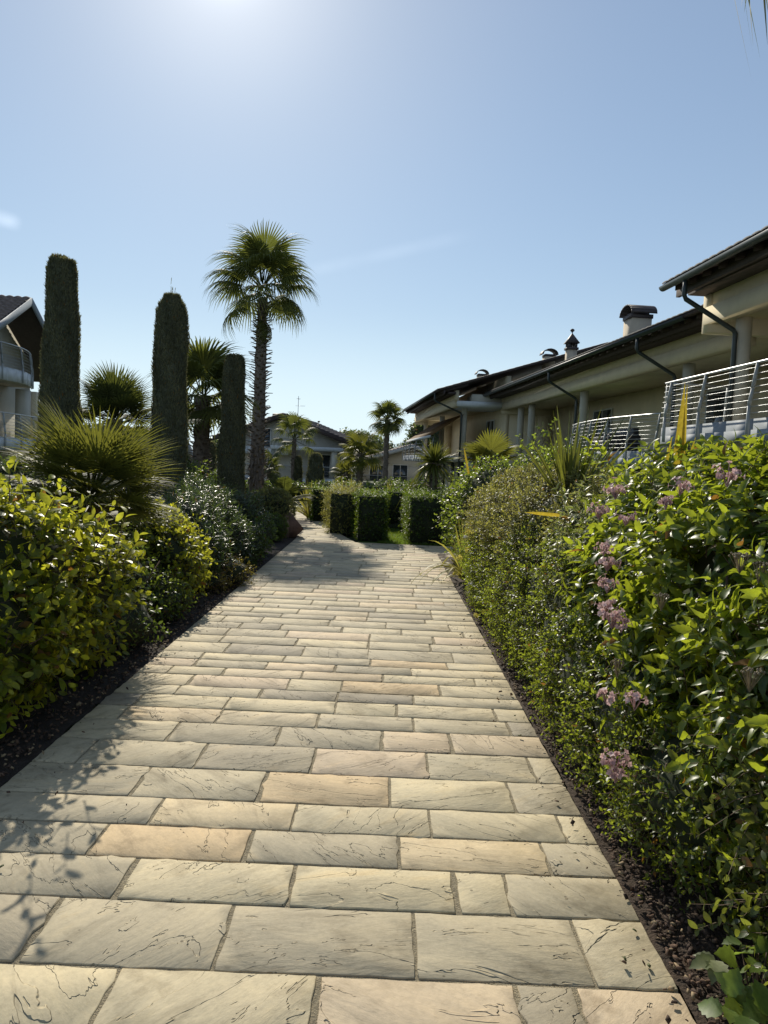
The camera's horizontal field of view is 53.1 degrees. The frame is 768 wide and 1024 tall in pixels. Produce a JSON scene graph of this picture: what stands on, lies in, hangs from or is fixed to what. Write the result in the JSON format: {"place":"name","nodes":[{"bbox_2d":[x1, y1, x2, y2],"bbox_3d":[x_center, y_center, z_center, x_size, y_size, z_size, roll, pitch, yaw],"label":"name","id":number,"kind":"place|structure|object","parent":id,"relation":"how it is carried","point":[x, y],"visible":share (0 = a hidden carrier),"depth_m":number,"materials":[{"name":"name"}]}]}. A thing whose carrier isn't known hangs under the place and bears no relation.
{"place":"outdoors","nodes":[
{"label":"outdoors","id":0,"kind":"place"},
{"bbox_2d":[270,463,279,479],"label":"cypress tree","id":1,"kind":"object","parent":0,"point":[272,464],"visible":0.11,"depth_m":35.81,"materials":[{"name":"green plant"}]},
{"bbox_2d":[334,464,349,482],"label":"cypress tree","id":2,"kind":"object","parent":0,"point":[335,476],"visible":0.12,"depth_m":36.70,"materials":[{"name":"green plant"}]},
{"bbox_2d":[0,510,695,1023],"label":"path","id":3,"kind":"structure","parent":0,"point":[318,928],"depth_m":3.04,"materials":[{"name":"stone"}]},
{"bbox_2d":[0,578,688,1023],"bbox_3d":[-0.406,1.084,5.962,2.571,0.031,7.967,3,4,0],"label":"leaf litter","id":4,"kind":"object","parent":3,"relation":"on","point":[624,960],"visible":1,"depth_m":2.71,"materials":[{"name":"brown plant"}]},
{"bbox_2d":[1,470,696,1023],"bbox_3d":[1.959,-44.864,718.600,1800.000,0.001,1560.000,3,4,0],"label":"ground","id":5,"kind":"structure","parent":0,"point":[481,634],"depth_m":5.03,"materials":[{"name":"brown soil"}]},
{"bbox_2d":[0,452,34,494],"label":"bush","id":6,"kind":"object","parent":5,"relation":"on","point":[12,470],"visible":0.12,"depth_m":16.72,"materials":[{"name":"green plant"}]},
{"bbox_2d":[0,295,43,465],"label":"gabled house","id":7,"kind":"structure","parent":5,"relation":"on","point":[21,325],"depth_m":30.73,"materials":[{"name":"white paint"}]},
{"bbox_2d":[83,427,192,496],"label":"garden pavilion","id":8,"kind":"structure","parent":5,"relation":"on","point":[189,450],"depth_m":19.61,"materials":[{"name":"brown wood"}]},
{"bbox_2d":[0,520,314,786],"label":"flower bed","id":9,"kind":"object","parent":5,"relation":"on","point":[22,761],"visible":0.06,"depth_m":4.72,"materials":[{"name":"soil"}]},
{"bbox_2d":[33,253,84,504],"bbox_3d":[-5.239,-1.813,12.429,0.855,4.655,0.784,3,4,0],"label":"cypress tree","id":10,"kind":"object","parent":9,"relation":"on","point":[60,370],"visible":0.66,"depth_m":12.14,"materials":[{"name":"green plant"}]},
{"bbox_2d":[0,456,151,737],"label":"golden shrub","id":11,"kind":"object","parent":9,"relation":"on","point":[57,579],"visible":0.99,"depth_m":4.23,"materials":[{"name":"green plant"}]},
{"bbox_2d":[0,472,153,565],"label":"shrub","id":12,"kind":"object","parent":9,"relation":"on","point":[127,530],"visible":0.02,"depth_m":7.30,"materials":[{"name":"green plant"}]},
{"bbox_2d":[0,394,188,551],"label":"fan palm","id":13,"kind":"object","parent":9,"relation":"on","point":[71,454],"visible":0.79,"depth_m":6.07,"materials":[{"name":"green plant"}]},
{"bbox_2d":[49,531,172,673],"bbox_3d":[-2.141,0.638,5.887,1.037,0.896,2.196,2,4,-7],"label":"shrub","id":14,"kind":"object","parent":9,"relation":"on","point":[139,623],"visible":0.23,"depth_m":5.79,"materials":[{"name":"green plant"}]},
{"bbox_2d":[84,474,171,505],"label":"pink tipped shrub","id":15,"kind":"object","parent":9,"relation":"on","point":[109,478],"visible":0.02,"depth_m":11.23,"materials":[{"name":"green plant"}]},
{"bbox_2d":[0,560,266,776],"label":"bark chips","id":16,"kind":"object","parent":9,"relation":"on","point":[16,741],"visible":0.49,"depth_m":4.74,"materials":[{"name":"brown wood"}]},
{"bbox_2d":[80,359,202,479],"bbox_3d":[-4.538,-1.109,13.977,2.510,3.318,1.841,3,4,0],"label":"palm tree","id":17,"kind":"object","parent":9,"relation":"on","point":[122,393],"visible":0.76,"depth_m":13.65,"materials":[{"name":"green plant"}]},
{"bbox_2d":[146,278,190,495],"bbox_3d":[-3.606,-1.675,12.928,0.770,4.458,0.743,3,4,0],"label":"cypress tree","id":18,"kind":"object","parent":9,"relation":"on","point":[171,342],"visible":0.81,"depth_m":12.68,"materials":[{"name":"green plant"}]},
{"bbox_2d":[120,495,217,604],"bbox_3d":[-2.233,0.432,7.655,1.165,1.171,1.343,3,4,0],"label":"golden shrub","id":19,"kind":"object","parent":9,"relation":"on","point":[176,547],"visible":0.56,"depth_m":7.37,"materials":[{"name":"green plant"}]},
{"bbox_2d":[141,562,197,628],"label":"shrub","id":20,"kind":"object","parent":9,"relation":"on","point":[169,592],"visible":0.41,"depth_m":6.72,"materials":[{"name":"green plant"}]},
{"bbox_2d":[148,484,236,573],"bbox_3d":[-2.335,0.316,8.954,1.409,1.271,1.633,3,4,0],"label":"oleander shrub","id":21,"kind":"object","parent":9,"relation":"on","point":[205,522],"visible":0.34,"depth_m":8.91,"materials":[{"name":"green plant"}]},
{"bbox_2d":[192,460,211,488],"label":"leafy shrub","id":22,"kind":"object","parent":9,"relation":"on","point":[201,471],"visible":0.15,"depth_m":12.54,"materials":[{"name":"green plant"}]},
{"bbox_2d":[186,455,217,492],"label":"leafy shrub","id":23,"kind":"object","parent":9,"relation":"on","point":[192,467],"visible":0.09,"depth_m":13.51,"materials":[{"name":"green plant"}]},
{"bbox_2d":[146,336,260,483],"bbox_3d":[-4.142,-1.786,17.477,2.803,4.422,2.564,3,4,0],"label":"palm tree","id":24,"kind":"object","parent":9,"relation":"on","point":[205,362],"visible":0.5,"depth_m":17.07,"materials":[{"name":"green plant"}]},
{"bbox_2d":[160,475,263,567],"bbox_3d":[-2.352,0.175,10.194,1.585,1.363,1.488,3,4,0],"label":"oleander shrub","id":25,"kind":"object","parent":9,"relation":"on","point":[238,535],"visible":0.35,"depth_m":10.00,"materials":[{"name":"green plant"}]},
{"bbox_2d":[164,467,276,529],"bbox_3d":[-2.618,0.020,11.787,1.995,1.421,1.437,0,5,-36],"label":"oleander shrub","id":26,"kind":"object","parent":9,"relation":"on","point":[246,503],"visible":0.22,"depth_m":11.76,"materials":[{"name":"green plant"}]},
{"bbox_2d":[191,553,256,593],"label":"shrub","id":27,"kind":"object","parent":9,"relation":"on","point":[236,573],"visible":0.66,"depth_m":8.77,"materials":[{"name":"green plant"}]},
{"bbox_2d":[216,352,246,499],"bbox_3d":[-3.148,-1.449,15.943,0.700,3.658,0.712,3,4,0],"label":"cypress tree","id":28,"kind":"object","parent":9,"relation":"on","point":[231,463],"visible":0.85,"depth_m":15.72,"materials":[{"name":"green plant"}]},
{"bbox_2d":[236,510,278,565],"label":"dark shrub","id":29,"kind":"object","parent":9,"relation":"on","point":[263,534],"visible":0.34,"depth_m":10.90,"materials":[{"name":"green plant"}]},
{"bbox_2d":[249,485,298,519],"bbox_3d":[-2.134,-0.027,14.740,1.020,0.980,0.975,3,4,0],"label":"clipped mound","id":30,"kind":"object","parent":9,"relation":"on","point":[277,502],"visible":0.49,"depth_m":14.51,"materials":[{"name":"green plant"}]},
{"bbox_2d":[262,512,289,540],"bbox_3d":[-2.041,0.263,13.742,0.683,0.541,0.783,3,4,0],"label":"clipped mound","id":31,"kind":"object","parent":9,"relation":"on","point":[281,526],"visible":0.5,"depth_m":13.64,"materials":[{"name":"green plant"}]},
{"bbox_2d":[251,476,315,506],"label":"cycad plant","id":32,"kind":"object","parent":9,"relation":"on","point":[285,482],"visible":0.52,"depth_m":17.60,"materials":[{"name":"green plant"}]},
{"bbox_2d":[283,513,303,537],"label":"stone block","id":33,"kind":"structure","parent":9,"relation":"on","point":[295,528],"depth_m":14.55,"materials":[{"name":"brown stone"}]},
{"bbox_2d":[191,463,216,490],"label":"bush","id":34,"kind":"object","parent":5,"relation":"on","point":[214,476],"visible":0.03,"depth_m":19.99,"materials":[{"name":"green plant"}]},
{"bbox_2d":[208,441,216,474],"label":"cypress tree","id":35,"kind":"object","parent":5,"relation":"on","point":[213,451],"visible":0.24,"depth_m":26.84,"materials":[{"name":"green plant"}]},
{"bbox_2d":[210,437,218,468],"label":"broadleaf tree","id":36,"kind":"object","parent":5,"relation":"on","point":[216,447],"visible":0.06,"depth_m":67.90,"materials":[{"name":"green plant"}]},
{"bbox_2d":[245,480,272,497],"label":"bush","id":37,"kind":"object","parent":5,"relation":"on","point":[247,487],"visible":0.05,"depth_m":23.87,"materials":[{"name":"green plant"}]},
{"bbox_2d":[202,220,318,496],"bbox_3d":[-3.469,-3.825,21.216,3.362,7.997,3.286,3,4,0],"label":"palm tree","id":38,"kind":"object","parent":5,"relation":"on","point":[258,254],"visible":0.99,"depth_m":20.95,"materials":[{"name":"green plant"}]},
{"bbox_2d":[264,448,284,480],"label":"palm tree","id":39,"kind":"object","parent":5,"relation":"on","point":[276,474],"visible":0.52,"depth_m":32.83,"materials":[{"name":"green plant"}]},
{"bbox_2d":[267,480,310,502],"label":"bush","id":40,"kind":"object","parent":5,"relation":"on","point":[300,485],"visible":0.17,"depth_m":26.95,"materials":[{"name":"green plant"}]},
{"bbox_2d":[212,396,370,483],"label":"house","id":41,"kind":"structure","parent":5,"relation":"on","point":[328,440],"depth_m":51.59,"materials":[{"name":"beige paint"}]},
{"bbox_2d":[250,428,271,446],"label":"window","id":42,"kind":"structure","parent":41,"relation":"in","point":[269,430],"depth_m":51.89,"materials":[{"name":"grey glass"}]},
{"bbox_2d":[321,454,330,478],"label":"glass door","id":43,"kind":"structure","parent":41,"relation":"in","point":[326,458],"depth_m":51.56,"materials":[{"name":"grey glass"}]},
{"bbox_2d":[270,411,320,480],"bbox_3d":[-4.161,-2.776,35.790,2.463,3.774,2.547,3,4,0],"label":"palm tree","id":44,"kind":"object","parent":5,"relation":"on","point":[295,422],"visible":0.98,"depth_m":35.77,"materials":[{"name":"green plant"}]},
{"bbox_2d":[293,455,303,484],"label":"cypress tree","id":45,"kind":"object","parent":5,"relation":"on","point":[298,470],"visible":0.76,"depth_m":35.80,"materials":[{"name":"green plant"}]},
{"bbox_2d":[289,479,323,517],"bbox_3d":[-1.855,-0.283,19.279,1.620,1.131,1.346,4,4,19],"label":"phormium","id":46,"kind":"object","parent":5,"relation":"on","point":[306,508],"visible":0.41,"depth_m":19.37,"materials":[{"name":"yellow plant"}]},
{"bbox_2d":[305,452,324,486],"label":"cypress tree","id":47,"kind":"object","parent":5,"relation":"on","point":[315,471],"visible":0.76,"depth_m":33.70,"materials":[{"name":"green plant"}]},
{"bbox_2d":[307,485,336,520],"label":"box hedge","id":48,"kind":"object","parent":5,"relation":"on","point":[316,505],"visible":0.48,"depth_m":18.68,"materials":[{"name":"green plant"}]},
{"bbox_2d":[307,480,349,496],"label":"bush","id":49,"kind":"object","parent":5,"relation":"on","point":[326,484],"visible":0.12,"depth_m":29.82,"materials":[{"name":"green plant"}]},
{"bbox_2d":[329,455,355,484],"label":"palm tree","id":50,"kind":"object","parent":5,"relation":"on","point":[346,474],"visible":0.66,"depth_m":25.45,"materials":[{"name":"green plant"}]},
{"bbox_2d":[339,477,362,492],"bbox_3d":[-0.720,-0.366,17.021,1.034,1.003,1.091,5,4,33],"label":"phormium","id":51,"kind":"object","parent":5,"relation":"on","point":[346,484],"visible":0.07,"depth_m":16.86,"materials":[{"name":"green plant"}]},
{"bbox_2d":[339,427,383,455],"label":"broadleaf tree","id":52,"kind":"object","parent":5,"relation":"on","point":[374,438],"visible":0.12,"depth_m":83.94,"materials":[{"name":"green plant"}]},
{"bbox_2d":[377,437,396,448],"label":"broadleaf tree","id":53,"kind":"object","parent":5,"relation":"on","point":[391,444],"visible":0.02,"depth_m":94.53,"materials":[{"name":"green plant"}]},
{"bbox_2d":[367,399,406,483],"bbox_3d":[0.088,-3.225,37.886,2.130,4.746,2.091,3,4,0],"label":"palm tree","id":54,"kind":"object","parent":5,"relation":"on","point":[388,426],"visible":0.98,"depth_m":37.62,"materials":[{"name":"green plant"}]},
{"bbox_2d":[366,476,410,487],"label":"bush","id":55,"kind":"object","parent":5,"relation":"on","point":[389,480],"visible":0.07,"depth_m":26.98,"materials":[{"name":"green plant"}]},
{"bbox_2d":[363,444,428,481],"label":"house","id":56,"kind":"structure","parent":5,"relation":"on","point":[398,467],"depth_m":65.77,"materials":[{"name":"beige paint"}]},
{"bbox_2d":[369,465,382,479],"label":"window","id":57,"kind":"structure","parent":56,"relation":"in","point":[377,471],"depth_m":65.69,"materials":[{"name":"grey glass"}]},
{"bbox_2d":[392,464,407,480],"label":"window","id":58,"kind":"structure","parent":56,"relation":"in","point":[397,470],"depth_m":65.81,"materials":[{"name":"grey glass"}]},
{"bbox_2d":[405,418,438,449],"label":"broadleaf tree","id":59,"kind":"object","parent":5,"relation":"on","point":[413,430],"visible":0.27,"depth_m":73.83,"materials":[{"name":"green plant"}]},
{"bbox_2d":[403,478,446,493],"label":"bush","id":60,"kind":"object","parent":5,"relation":"on","point":[421,483],"visible":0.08,"depth_m":21.85,"materials":[{"name":"green plant"}]},
{"bbox_2d":[400,440,457,499],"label":"yucca plant","id":61,"kind":"object","parent":5,"relation":"on","point":[434,467],"visible":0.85,"depth_m":16.05,"materials":[{"name":"green plant"}]},
{"bbox_2d":[438,554,767,1023],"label":"flower bed","id":62,"kind":"object","parent":5,"relation":"on","point":[642,912],"visible":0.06,"depth_m":2.79,"materials":[{"name":"soil"}]},
{"bbox_2d":[412,513,470,584],"bbox_3d":[0.939,0.959,10.146,1.554,2.093,1.452,3,4,0],"label":"phormium","id":63,"kind":"object","parent":62,"relation":"on","point":[458,568],"visible":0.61,"depth_m":9.93,"materials":[{"name":"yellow plant"}]},
{"bbox_2d":[453,524,500,644],"bbox_3d":[1.339,0.536,8.072,1.195,1.107,3.328,3,4,0],"label":"yellow flowered shrub","id":64,"kind":"object","parent":62,"relation":"on","point":[461,551],"visible":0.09,"depth_m":8.27,"materials":[{"name":"green plant"}]},
{"bbox_2d":[453,427,525,466],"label":"fan palm","id":65,"kind":"object","parent":62,"relation":"on","point":[483,447],"visible":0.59,"depth_m":12.76,"materials":[{"name":"green plant"}]},
{"bbox_2d":[432,417,624,561],"bbox_3d":[2.210,-0.143,10.747,2.362,2.294,4.337,1,4,-18],"label":"green shrub","id":66,"kind":"object","parent":62,"relation":"on","point":[468,484],"visible":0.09,"depth_m":11.12,"materials":[{"name":"green plant"}]},
{"bbox_2d":[456,461,621,590],"bbox_3d":[1.581,0.313,7.160,1.582,1.603,4.198,3,4,0],"label":"variegated abelia","id":67,"kind":"object","parent":62,"relation":"on","point":[531,491],"visible":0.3,"depth_m":6.57,"materials":[{"name":"green plant"}]},
{"bbox_2d":[515,407,635,497],"bbox_3d":[1.505,-0.433,6.274,1.016,0.914,1.098,3,4,0],"label":"phormium","id":68,"kind":"object","parent":62,"relation":"on","point":[565,462],"visible":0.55,"depth_m":6.21,"materials":[{"name":"green plant"}]},
{"bbox_2d":[460,591,760,1023],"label":"bark chips","id":69,"kind":"object","parent":62,"relation":"on","point":[669,924],"visible":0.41,"depth_m":2.74,"materials":[{"name":"brown wood"}]},
{"bbox_2d":[459,511,767,918],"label":"leaved hedge","id":70,"kind":"object","parent":62,"relation":"on","point":[653,792],"visible":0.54,"depth_m":3.59,"materials":[{"name":"green plant"}]},
{"bbox_2d":[530,453,751,616],"bbox_3d":[1.587,0.454,4.746,1.343,1.631,2.610,3,4,9],"label":"variegated shrub","id":71,"kind":"object","parent":62,"relation":"on","point":[581,495],"visible":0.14,"depth_m":4.73,"materials":[{"name":"green plant"}]},
{"bbox_2d":[541,424,767,936],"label":"weigela shrub","id":72,"kind":"object","parent":62,"relation":"on","point":[705,629],"visible":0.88,"depth_m":3.03,"materials":[{"name":"green plant"}]},
{"bbox_2d":[464,384,717,516],"bbox_3d":[1.036,-0.381,5.603,0.575,0.882,3.189,1,4,-19],"label":"phormium","id":73,"kind":"object","parent":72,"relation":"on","point":[681,426],"visible":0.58,"depth_m":4.18,"materials":[{"name":"yellow plant"}]},
{"bbox_2d":[610,552,767,1022],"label":"cotoneaster shrub","id":74,"kind":"object","parent":62,"relation":"on","point":[733,819],"visible":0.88,"depth_m":2.30,"materials":[{"name":"green plant"}]},
{"bbox_2d":[689,951,728,984],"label":"bramble seedling","id":75,"kind":"object","parent":62,"relation":"on","point":[708,962],"visible":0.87,"depth_m":2.26,"materials":[{"name":"green plant"}]},
{"bbox_2d":[697,924,767,1023],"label":"bramble plant","id":76,"kind":"object","parent":62,"relation":"on","point":[749,1005],"visible":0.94,"depth_m":1.95,"materials":[{"name":"green plant"}]},
{"bbox_2d":[735,0,767,65],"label":"palm tree","id":77,"kind":"object","parent":62,"relation":"on","point":[764,2],"visible":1,"depth_m":5.65,"materials":[{"name":"green plant"}]},
{"bbox_2d":[0,0,767,448],"label":"sky","id":78,"kind":"structure","parent":0,"point":[472,185],"materials":[{"name":"blue"}]},
{"bbox_2d":[358,527,455,546],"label":"lawn","id":79,"kind":"structure","parent":0,"point":[362,541],"depth_m":14.69,"materials":[{"name":"green plant"}]},
{"bbox_2d":[316,479,364,536],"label":"box hedge","id":80,"kind":"object","parent":79,"relation":"on","point":[339,508],"visible":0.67,"depth_m":15.79,"materials":[{"name":"green plant"}]},
{"bbox_2d":[338,431,382,485],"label":"palm tree","id":81,"kind":"object","parent":79,"relation":"on","point":[360,461],"visible":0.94,"depth_m":24.80,"materials":[{"name":"green plant"}]},
{"bbox_2d":[348,486,390,541],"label":"box hedge","id":82,"kind":"object","parent":79,"relation":"on","point":[371,514],"visible":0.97,"depth_m":14.59,"materials":[{"name":"green plant"}]},
{"bbox_2d":[330,477,456,493],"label":"box hedge","id":83,"kind":"object","parent":79,"relation":"on","point":[377,487],"visible":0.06,"depth_m":22.68,"materials":[{"name":"green plant"}]},
{"bbox_2d":[372,486,454,529],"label":"box hedge","id":84,"kind":"object","parent":79,"relation":"on","point":[394,513],"visible":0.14,"depth_m":17.78,"materials":[{"name":"green plant"}]},
{"bbox_2d":[398,485,449,544],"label":"box hedge","id":85,"kind":"object","parent":79,"relation":"on","point":[421,508],"visible":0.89,"depth_m":14.45,"materials":[{"name":"green plant"}]},
{"bbox_2d":[402,342,607,489],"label":"terraced house","id":86,"kind":"structure","parent":0,"point":[436,410],"depth_m":44.62,"materials":[{"name":"beige paint"}]},
{"bbox_2d":[455,394,501,411],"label":"canopy","id":87,"kind":"object","parent":86,"relation":"attached to","point":[478,402],"visible":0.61,"depth_m":40.68,"materials":[{"name":"white fabric"}]},
{"bbox_2d":[485,419,494,442],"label":"glass door","id":88,"kind":"structure","parent":86,"relation":"in","point":[490,424],"depth_m":43.93,"materials":[{"name":"grey glass"}]},
{"bbox_2d":[587,428,640,450],"bbox_3d":[7.173,-2.209,24.092,1.000,0.820,1.900,2,4,-5],"label":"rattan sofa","id":89,"kind":"object","parent":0,"point":[619,437],"visible":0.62,"depth_m":23.18,"materials":[{"name":"grey wicker"}]},
{"bbox_2d":[483,304,767,477],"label":"terraced house","id":90,"kind":"structure","parent":0,"point":[636,367],"depth_m":25.45,"materials":[{"name":"beige paint"}]},
{"bbox_2d":[592,408,612,435],"bbox_3d":[9.480,-3.396,33.525,0.060,2.150,2.200,2,4,-5],"label":"glass door","id":91,"kind":"structure","parent":90,"relation":"in","point":[604,413],"depth_m":33.44,"materials":[{"name":"grey glass"}]},
{"bbox_2d":[704,383,749,455],"bbox_3d":[10.323,-2.696,23.284,0.060,2.150,2.400,2,4,-5],"label":"glass door","id":92,"kind":"structure","parent":90,"relation":"in","point":[717,413],"depth_m":23.82,"materials":[{"name":"grey glass"}]},
{"bbox_2d":[659,225,767,454],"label":"terraced house","id":93,"kind":"structure","parent":0,"point":[729,284],"depth_m":15.38,"materials":[{"name":"beige paint"}]}
]}

